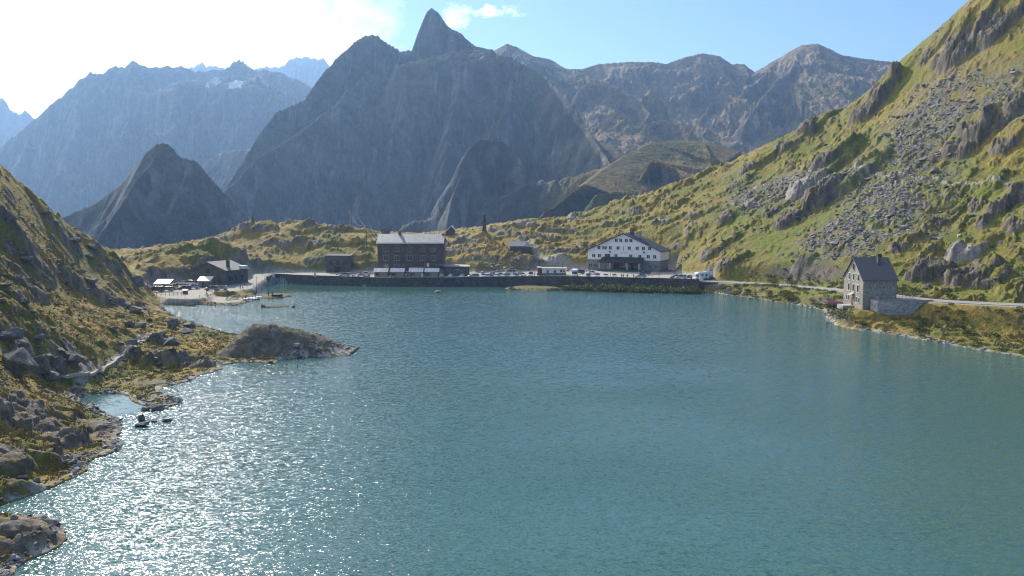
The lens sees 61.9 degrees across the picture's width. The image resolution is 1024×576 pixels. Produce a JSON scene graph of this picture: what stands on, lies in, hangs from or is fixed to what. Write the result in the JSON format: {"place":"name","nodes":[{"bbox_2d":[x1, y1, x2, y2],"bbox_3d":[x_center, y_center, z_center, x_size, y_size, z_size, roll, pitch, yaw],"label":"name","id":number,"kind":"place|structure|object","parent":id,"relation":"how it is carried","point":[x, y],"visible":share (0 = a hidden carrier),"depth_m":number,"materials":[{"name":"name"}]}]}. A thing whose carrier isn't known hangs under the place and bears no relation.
{"place":"outdoors","nodes":[
{"label":"outdoors","id":0,"kind":"place"},
{"bbox_2d":[0,8,891,249],"bbox_3d":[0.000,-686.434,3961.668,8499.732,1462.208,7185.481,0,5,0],"label":"mountains","id":1,"kind":"structure","parent":0,"point":[441,126],"depth_m":1635.02,"materials":[{"name":"grey stone"}]},
{"bbox_2d":[0,0,968,118],"label":"sky","id":2,"kind":"structure","parent":0,"point":[46,46],"materials":[{"name":"blue"}]},
{"bbox_2d":[0,283,1023,575],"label":"lake water","id":3,"kind":"structure","parent":0,"point":[468,431],"depth_m":106.94,"materials":[{"name":"teal liquid"}]},
{"bbox_2d":[136,414,145,420],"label":"boulder","id":4,"kind":"object","parent":3,"relation":"in","point":[141,417],"visible":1,"depth_m":122.52,"materials":[{"name":"grey stone"}]},
{"bbox_2d":[135,421,149,426],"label":"boulder","id":5,"kind":"object","parent":3,"relation":"in","point":[143,423],"visible":1,"depth_m":119.33,"materials":[{"name":"grey stone"}]},
{"bbox_2d":[160,418,172,421],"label":"boulder","id":6,"kind":"object","parent":3,"relation":"in","point":[166,419],"visible":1,"depth_m":122.30,"materials":[{"name":"grey stone"}]},
{"bbox_2d":[263,305,288,307],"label":"islet","id":7,"kind":"object","parent":3,"relation":"in","point":[276,306],"visible":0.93,"depth_m":267.19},
{"bbox_2d":[260,293,294,298],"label":"islet","id":8,"kind":"object","parent":3,"relation":"in","point":[268,296],"visible":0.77,"depth_m":298.85,"materials":[{"name":"grey stone"}]},
{"bbox_2d":[506,285,560,290],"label":"islet","id":9,"kind":"object","parent":3,"relation":"in","point":[538,287],"visible":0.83,"depth_m":328.05,"materials":[{"name":"beige stone"}]},
{"bbox_2d":[508,286,558,289],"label":"islet grass","id":10,"kind":"structure","parent":9,"relation":"on","point":[513,288],"depth_m":325.28,"materials":[{"name":"green plant"}]},
{"bbox_2d":[560,282,702,293],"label":"reeds","id":11,"kind":"object","parent":3,"relation":"in","point":[693,289],"visible":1,"depth_m":318.27,"materials":[{"name":"green plant"}]},
{"bbox_2d":[0,0,1023,575],"bbox_3d":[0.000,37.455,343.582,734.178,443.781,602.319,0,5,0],"label":"terrain","id":12,"kind":"structure","parent":0,"point":[680,220],"depth_m":324.23,"materials":[{"name":"green plant"}]},
{"bbox_2d":[0,335,8,339],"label":"boulder","id":13,"kind":"object","parent":12,"relation":"on","point":[3,337],"visible":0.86,"depth_m":131.59,"materials":[{"name":"grey stone"}]},
{"bbox_2d":[0,281,12,286],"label":"boulder","id":14,"kind":"object","parent":12,"relation":"on","point":[7,284],"visible":1,"depth_m":145.54,"materials":[{"name":"grey stone"}]},
{"bbox_2d":[5,214,17,220],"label":"boulder","id":15,"kind":"object","parent":12,"relation":"on","point":[9,217],"visible":1,"depth_m":187.31,"materials":[{"name":"grey stone"}]},
{"bbox_2d":[0,328,24,339],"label":"boulder","id":16,"kind":"object","parent":12,"relation":"on","point":[14,333],"visible":0.83,"depth_m":132.50,"materials":[{"name":"grey stone"}]},
{"bbox_2d":[2,347,38,376],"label":"boulder","id":17,"kind":"object","parent":12,"relation":"on","point":[19,362],"visible":0.75,"depth_m":123.83,"materials":[{"name":"grey stone"}]},
{"bbox_2d":[18,339,29,347],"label":"boulder","id":18,"kind":"object","parent":12,"relation":"on","point":[23,343],"visible":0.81,"depth_m":135.61,"materials":[{"name":"grey stone"}]},
{"bbox_2d":[20,298,29,303],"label":"boulder","id":19,"kind":"object","parent":12,"relation":"on","point":[24,301],"visible":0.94,"depth_m":146.52,"materials":[{"name":"grey stone"}]},
{"bbox_2d":[19,256,33,261],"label":"boulder","id":20,"kind":"object","parent":12,"relation":"on","point":[28,258],"visible":0.96,"depth_m":185.33,"materials":[{"name":"grey stone"}]},
{"bbox_2d":[32,334,44,339],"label":"boulder","id":21,"kind":"object","parent":12,"relation":"on","point":[39,336],"visible":0.99,"depth_m":141.19,"materials":[{"name":"grey stone"}]},
{"bbox_2d":[33,354,51,374],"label":"boulder","id":22,"kind":"object","parent":12,"relation":"on","point":[43,363],"visible":0.72,"depth_m":135.11,"materials":[{"name":"grey stone"}]},
{"bbox_2d":[42,210,52,214],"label":"boulder","id":23,"kind":"object","parent":12,"relation":"on","point":[47,212],"visible":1,"depth_m":228.86,"materials":[{"name":"grey stone"}]},
{"bbox_2d":[47,353,54,359],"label":"boulder","id":24,"kind":"object","parent":12,"relation":"on","point":[50,356],"visible":0.56,"depth_m":140.77,"materials":[{"name":"grey stone"}]},
{"bbox_2d":[45,371,59,380],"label":"boulder","id":25,"kind":"object","parent":12,"relation":"on","point":[52,376],"visible":0.97,"depth_m":135.63,"materials":[{"name":"grey stone"}]},
{"bbox_2d":[49,356,64,371],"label":"boulder","id":26,"kind":"object","parent":12,"relation":"on","point":[57,363],"visible":0.92,"depth_m":140.48,"materials":[{"name":"grey stone"}]},
{"bbox_2d":[67,354,84,362],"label":"boulder","id":27,"kind":"object","parent":12,"relation":"on","point":[75,358],"visible":1,"depth_m":144.24,"materials":[{"name":"grey stone"}]},
{"bbox_2d":[70,237,81,242],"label":"boulder","id":28,"kind":"object","parent":12,"relation":"on","point":[77,239],"visible":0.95,"depth_m":236.97,"materials":[{"name":"grey stone"}]},
{"bbox_2d":[85,254,94,258],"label":"boulder","id":29,"kind":"object","parent":12,"relation":"on","point":[89,256],"visible":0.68,"depth_m":241.75,"materials":[{"name":"grey stone"}]},
{"bbox_2d":[84,278,98,282],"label":"boulder","id":30,"kind":"object","parent":12,"relation":"on","point":[89,280],"visible":0.98,"depth_m":209.42,"materials":[{"name":"grey stone"}]},
{"bbox_2d":[87,243,97,250],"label":"boulder","id":31,"kind":"object","parent":12,"relation":"on","point":[92,246],"visible":1,"depth_m":248.08,"materials":[{"name":"grey stone"}]},
{"bbox_2d":[61,334,152,378],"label":"footpath","id":32,"kind":"structure","parent":12,"relation":"on","point":[108,365],"depth_m":152.80,"materials":[{"name":"grey gravel"}]},
{"bbox_2d":[123,300,131,307],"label":"boulder","id":33,"kind":"object","parent":12,"relation":"on","point":[127,304],"visible":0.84,"depth_m":213.47,"materials":[{"name":"grey stone"}]},
{"bbox_2d":[125,320,134,325],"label":"boulder","id":34,"kind":"object","parent":12,"relation":"on","point":[129,323],"visible":0.96,"depth_m":186.91,"materials":[{"name":"grey stone"}]},
{"bbox_2d":[125,339,137,345],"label":"boulder","id":35,"kind":"object","parent":12,"relation":"on","point":[132,342],"visible":0.89,"depth_m":168.83,"materials":[{"name":"grey stone"}]},
{"bbox_2d":[0,193,271,562],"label":"heather","id":36,"kind":"object","parent":12,"relation":"on","point":[91,410],"visible":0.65,"depth_m":157.40,"materials":[{"name":"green plant"}]},
{"bbox_2d":[129,306,142,313],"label":"boulder","id":37,"kind":"object","parent":12,"relation":"on","point":[135,309],"visible":1,"depth_m":209.26,"materials":[{"name":"grey stone"}]},
{"bbox_2d":[0,177,274,562],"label":"grass","id":38,"kind":"structure","parent":12,"relation":"on","point":[81,405],"depth_m":156.50,"materials":[{"name":"green plant"}]},
{"bbox_2d":[132,276,144,286],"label":"boulder","id":39,"kind":"object","parent":12,"relation":"on","point":[138,281],"visible":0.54,"depth_m":265.45,"materials":[{"name":"grey stone"}]},
{"bbox_2d":[0,187,277,565],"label":"dwarf shrubbery","id":40,"kind":"object","parent":12,"relation":"on","point":[28,387],"visible":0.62,"depth_m":152.84,"materials":[{"name":"green plant"}]},
{"bbox_2d":[135,321,146,327],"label":"boulder","id":41,"kind":"object","parent":12,"relation":"on","point":[140,324],"visible":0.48,"depth_m":189.60,"materials":[{"name":"grey stone"}]},
{"bbox_2d":[141,407,149,410],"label":"boulder","id":42,"kind":"object","parent":12,"relation":"on","point":[145,408],"visible":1,"depth_m":128.77,"materials":[{"name":"grey stone"}]},
{"bbox_2d":[147,404,164,410],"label":"boulder","id":43,"kind":"object","parent":12,"relation":"on","point":[156,407],"visible":1,"depth_m":129.09,"materials":[{"name":"grey stone"}]},
{"bbox_2d":[151,286,163,291],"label":"parked van","id":44,"kind":"object","parent":12,"relation":"on","point":[158,288],"visible":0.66,"depth_m":296.36,"materials":[{"name":"black paint"}]},
{"bbox_2d":[154,279,173,286],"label":"shed","id":45,"kind":"structure","parent":12,"relation":"on","point":[163,282],"depth_m":307.88,"materials":[{"name":"metal"}]},
{"bbox_2d":[147,282,185,295],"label":"fence","id":46,"kind":"object","parent":12,"relation":"on","point":[167,292],"visible":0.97,"depth_m":283.78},
{"bbox_2d":[164,286,173,290],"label":"parked car","id":47,"kind":"object","parent":12,"relation":"on","point":[169,288],"visible":0.73,"depth_m":299.35,"materials":[{"name":"grey paint"}]},
{"bbox_2d":[163,337,179,346],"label":"boulder","id":48,"kind":"object","parent":12,"relation":"on","point":[172,341],"visible":1,"depth_m":164.66,"materials":[{"name":"grey stone"}]},
{"bbox_2d":[0,168,344,558],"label":"loose stones","id":49,"kind":"object","parent":12,"relation":"on","point":[14,517],"visible":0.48,"depth_m":155.19,"materials":[{"name":"grey stone"}]},
{"bbox_2d":[166,317,178,327],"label":"boulder","id":50,"kind":"object","parent":12,"relation":"on","point":[172,322],"visible":0.96,"depth_m":197.82,"materials":[{"name":"grey stone"}]},
{"bbox_2d":[169,283,178,288],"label":"parked van","id":51,"kind":"object","parent":12,"relation":"on","point":[175,285],"visible":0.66,"depth_m":305.82,"materials":[{"name":"paint"}]},
{"bbox_2d":[177,285,191,289],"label":"parked car","id":52,"kind":"object","parent":12,"relation":"on","point":[185,287],"visible":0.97,"depth_m":304.37,"materials":[{"name":"grey paint"}]},
{"bbox_2d":[178,327,191,333],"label":"boulder","id":53,"kind":"object","parent":12,"relation":"on","point":[184,330],"visible":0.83,"depth_m":194.38,"materials":[{"name":"grey stone"}]},
{"bbox_2d":[183,322,195,326],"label":"boulder","id":54,"kind":"object","parent":12,"relation":"on","point":[189,324],"visible":0.96,"depth_m":201.42,"materials":[{"name":"grey stone"}]},
{"bbox_2d":[183,280,197,284],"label":"parked van","id":55,"kind":"object","parent":12,"relation":"on","point":[188,282],"visible":0.83,"depth_m":318.21,"materials":[{"name":"white paint"}]},
{"bbox_2d":[190,284,199,288],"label":"parked car","id":56,"kind":"object","parent":12,"relation":"on","point":[196,286],"visible":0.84,"depth_m":307.52,"materials":[{"name":"silver paint"}]},
{"bbox_2d":[197,276,213,286],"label":"wooden shed","id":57,"kind":"structure","parent":12,"relation":"on","point":[205,281],"depth_m":313.21,"materials":[{"name":"metal"}]},
{"bbox_2d":[204,285,218,290],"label":"parked car","id":58,"kind":"object","parent":12,"relation":"on","point":[214,288],"visible":1,"depth_m":300.90,"materials":[{"name":"grey paint"}]},
{"bbox_2d":[188,260,249,284],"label":"stone lodge","id":59,"kind":"structure","parent":12,"relation":"on","point":[226,272],"depth_m":322.57,"materials":[{"name":"stone"}]},
{"bbox_2d":[218,286,227,289],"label":"parked car","id":60,"kind":"object","parent":12,"relation":"on","point":[224,287],"visible":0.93,"depth_m":303.39,"materials":[{"name":"silver paint"}]},
{"bbox_2d":[242,294,261,299],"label":"jetty","id":61,"kind":"object","parent":12,"relation":"on","point":[255,297],"visible":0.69,"depth_m":289.31,"materials":[{"name":"grey wood"}]},
{"bbox_2d":[325,254,353,272],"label":"stone storehouse","id":62,"kind":"structure","parent":12,"relation":"on","point":[335,263],"depth_m":376.63,"materials":[{"name":"stone"}]},
{"bbox_2d":[335,267,340,272],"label":"door","id":63,"kind":"structure","parent":62,"relation":"in","point":[337,269],"depth_m":376.76,"materials":[{"name":"metal"}]},
{"bbox_2d":[339,272,350,275],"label":"parked car","id":64,"kind":"object","parent":12,"relation":"on","point":[346,274],"visible":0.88,"depth_m":352.06,"materials":[{"name":"silver paint"}]},
{"bbox_2d":[373,268,388,276],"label":"kiosk","id":65,"kind":"object","parent":12,"relation":"on","point":[380,272],"visible":0.88,"depth_m":348.75,"materials":[{"name":"metal"}]},
{"bbox_2d":[380,227,389,233],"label":"boulder","id":66,"kind":"object","parent":12,"relation":"on","point":[385,230],"visible":0.88,"depth_m":426.50,"materials":[{"name":"grey stone"}]},
{"bbox_2d":[390,268,404,277],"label":"kiosk","id":67,"kind":"object","parent":12,"relation":"on","point":[398,272],"visible":0.94,"depth_m":348.78,"materials":[{"name":"metal"}]},
{"bbox_2d":[376,231,446,274],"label":"stone hotel","id":68,"kind":"structure","parent":12,"relation":"on","point":[405,251],"depth_m":360.33,"materials":[{"name":"stone"}]},
{"bbox_2d":[383,255,388,260],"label":"window","id":69,"kind":"structure","parent":68,"relation":"in","point":[385,257],"depth_m":360.21,"materials":[{"name":"grey glass"}]},
{"bbox_2d":[394,255,398,260],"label":"window","id":70,"kind":"structure","parent":68,"relation":"in","point":[396,257],"depth_m":360.21,"materials":[{"name":"grey glass"}]},
{"bbox_2d":[407,255,411,260],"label":"window","id":71,"kind":"structure","parent":68,"relation":"in","point":[409,257],"depth_m":360.21,"materials":[{"name":"grey glass"}]},
{"bbox_2d":[420,255,424,260],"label":"window","id":72,"kind":"structure","parent":68,"relation":"in","point":[422,257],"depth_m":360.25,"materials":[{"name":"grey glass"}]},
{"bbox_2d":[431,255,435,260],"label":"window","id":73,"kind":"structure","parent":68,"relation":"in","point":[433,257],"depth_m":360.25,"materials":[{"name":"grey glass"}]},
{"bbox_2d":[409,268,423,277],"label":"kiosk","id":74,"kind":"object","parent":12,"relation":"on","point":[415,272],"visible":0.98,"depth_m":348.78,"materials":[{"name":"metal"}]},
{"bbox_2d":[424,268,439,277],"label":"kiosk","id":75,"kind":"object","parent":12,"relation":"on","point":[431,272],"visible":0.95,"depth_m":348.78,"materials":[{"name":"metal"}]},
{"bbox_2d":[444,225,455,234],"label":"slab roof hut","id":76,"kind":"object","parent":12,"relation":"on","point":[451,229],"visible":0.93,"depth_m":423.19,"materials":[{"name":"grey stone"}]},
{"bbox_2d":[439,264,469,275],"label":"stone annex","id":77,"kind":"object","parent":12,"relation":"on","point":[455,269],"visible":0.94,"depth_m":357.78,"materials":[{"name":"stone"}]},
{"bbox_2d":[467,273,478,276],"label":"parked car","id":78,"kind":"object","parent":12,"relation":"on","point":[474,275],"visible":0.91,"depth_m":348.27,"materials":[{"name":"grey paint"}]},
{"bbox_2d":[266,274,699,287],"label":"retaining wall","id":79,"kind":"structure","parent":12,"relation":"on","point":[556,281],"depth_m":342.11,"materials":[{"name":"grey stone"}]},
{"bbox_2d":[482,213,486,232],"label":"statue","id":80,"kind":"object","parent":12,"relation":"on","point":[484,224],"visible":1,"depth_m":413.11,"materials":[{"name":"stone"}]},
{"bbox_2d":[504,269,515,273],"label":"parked van","id":81,"kind":"object","parent":12,"relation":"on","point":[510,271],"visible":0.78,"depth_m":359.96,"materials":[{"name":"beige paint"}]},
{"bbox_2d":[0,288,1023,575],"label":"shore stones","id":82,"kind":"object","parent":12,"relation":"on","point":[76,468],"visible":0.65,"depth_m":131.07,"materials":[{"name":"grey stone"}]},
{"bbox_2d":[334,252,692,275],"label":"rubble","id":83,"kind":"object","parent":12,"relation":"on","point":[518,258],"visible":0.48,"depth_m":376.77,"materials":[{"name":"grey stone"}]},
{"bbox_2d":[509,241,530,252],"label":"stone hut","id":84,"kind":"object","parent":12,"relation":"on","point":[521,246],"visible":0.95,"depth_m":392.03,"materials":[{"name":"stone"}]},
{"bbox_2d":[537,267,566,275],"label":"prefab cabin","id":85,"kind":"object","parent":12,"relation":"on","point":[546,271],"visible":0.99,"depth_m":349.82,"materials":[{"name":"white metal"}]},
{"bbox_2d":[572,268,577,275],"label":"motorhome","id":86,"kind":"object","parent":12,"relation":"on","point":[574,271],"visible":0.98,"depth_m":340.76,"materials":[{"name":"white paint"}]},
{"bbox_2d":[585,228,670,271],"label":"white hotel","id":87,"kind":"structure","parent":12,"relation":"on","point":[631,251],"depth_m":371.46,"materials":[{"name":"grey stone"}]},
{"bbox_2d":[634,274,646,277],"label":"parked car","id":88,"kind":"object","parent":12,"relation":"on","point":[642,275],"visible":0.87,"depth_m":332.58,"materials":[{"name":"silver paint"}]},
{"bbox_2d":[639,271,650,274],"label":"parked car","id":89,"kind":"object","parent":12,"relation":"on","point":[646,272],"visible":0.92,"depth_m":347.97,"materials":[{"name":"black paint"}]},
{"bbox_2d":[675,274,686,278],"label":"parked car","id":90,"kind":"object","parent":12,"relation":"on","point":[682,276],"visible":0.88,"depth_m":327.57,"materials":[{"name":"silver paint"}]},
{"bbox_2d":[692,271,708,278],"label":"motorhome","id":91,"kind":"object","parent":12,"relation":"on","point":[703,274],"visible":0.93,"depth_m":325.00,"materials":[{"name":"white paint"}]},
{"bbox_2d":[703,270,714,279],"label":"information board","id":92,"kind":"object","parent":12,"relation":"on","point":[711,277],"visible":0.88,"depth_m":326.69,"materials":[{"name":"white metal"}]},
{"bbox_2d":[778,289,792,298],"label":"bush","id":93,"kind":"object","parent":12,"relation":"on","point":[781,293],"visible":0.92,"depth_m":281.89,"materials":[{"name":"green plant"}]},
{"bbox_2d":[787,294,798,300],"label":"bush","id":94,"kind":"object","parent":12,"relation":"on","point":[792,296],"visible":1,"depth_m":277.56,"materials":[{"name":"green plant"}]},
{"bbox_2d":[823,300,842,307],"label":"flowering bush","id":95,"kind":"object","parent":12,"relation":"on","point":[830,303],"visible":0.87,"depth_m":236.35,"materials":[{"name":"purple plant"}]},
{"bbox_2d":[832,307,845,315],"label":"bush","id":96,"kind":"object","parent":12,"relation":"on","point":[836,311],"visible":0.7,"depth_m":228.79,"materials":[{"name":"green plant"}]},
{"bbox_2d":[836,309,853,319],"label":"bush","id":97,"kind":"object","parent":12,"relation":"on","point":[845,315],"visible":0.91,"depth_m":223.08,"materials":[{"name":"green plant"}]},
{"bbox_2d":[701,272,1023,354],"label":"bank shrubbery","id":98,"kind":"object","parent":12,"relation":"on","point":[917,327],"visible":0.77,"depth_m":215.29,"materials":[{"name":"green plant"}]},
{"bbox_2d":[703,271,1023,352],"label":"bank herbs","id":99,"kind":"object","parent":12,"relation":"on","point":[914,318],"visible":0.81,"depth_m":217.26,"materials":[{"name":"green plant"}]},
{"bbox_2d":[837,254,898,309],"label":"stone house","id":100,"kind":"structure","parent":12,"relation":"on","point":[867,280],"depth_m":225.25,"materials":[{"name":"stone"}]},
{"bbox_2d":[731,19,1022,259],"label":"scree","id":101,"kind":"structure","parent":12,"relation":"on","point":[937,154],"depth_m":347.29,"materials":[{"name":"grey stone"}]},
{"bbox_2d":[870,298,933,314],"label":"terrace wall","id":102,"kind":"structure","parent":12,"relation":"on","point":[904,306],"depth_m":219.68,"materials":[{"name":"grey stone"}]},
{"bbox_2d":[875,295,914,299],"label":"railing","id":103,"kind":"object","parent":102,"relation":"on","point":[883,297],"visible":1,"depth_m":219.68,"materials":[{"name":"metal"}]},
{"bbox_2d":[930,167,938,173],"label":"boulder","id":104,"kind":"object","parent":12,"relation":"on","point":[933,170],"visible":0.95,"depth_m":336.19,"materials":[{"name":"grey stone"}]},
{"bbox_2d":[700,280,1023,305],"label":"road","id":105,"kind":"structure","parent":0,"point":[947,301],"depth_m":225.31,"materials":[{"name":"grey asphalt"}]}
]}

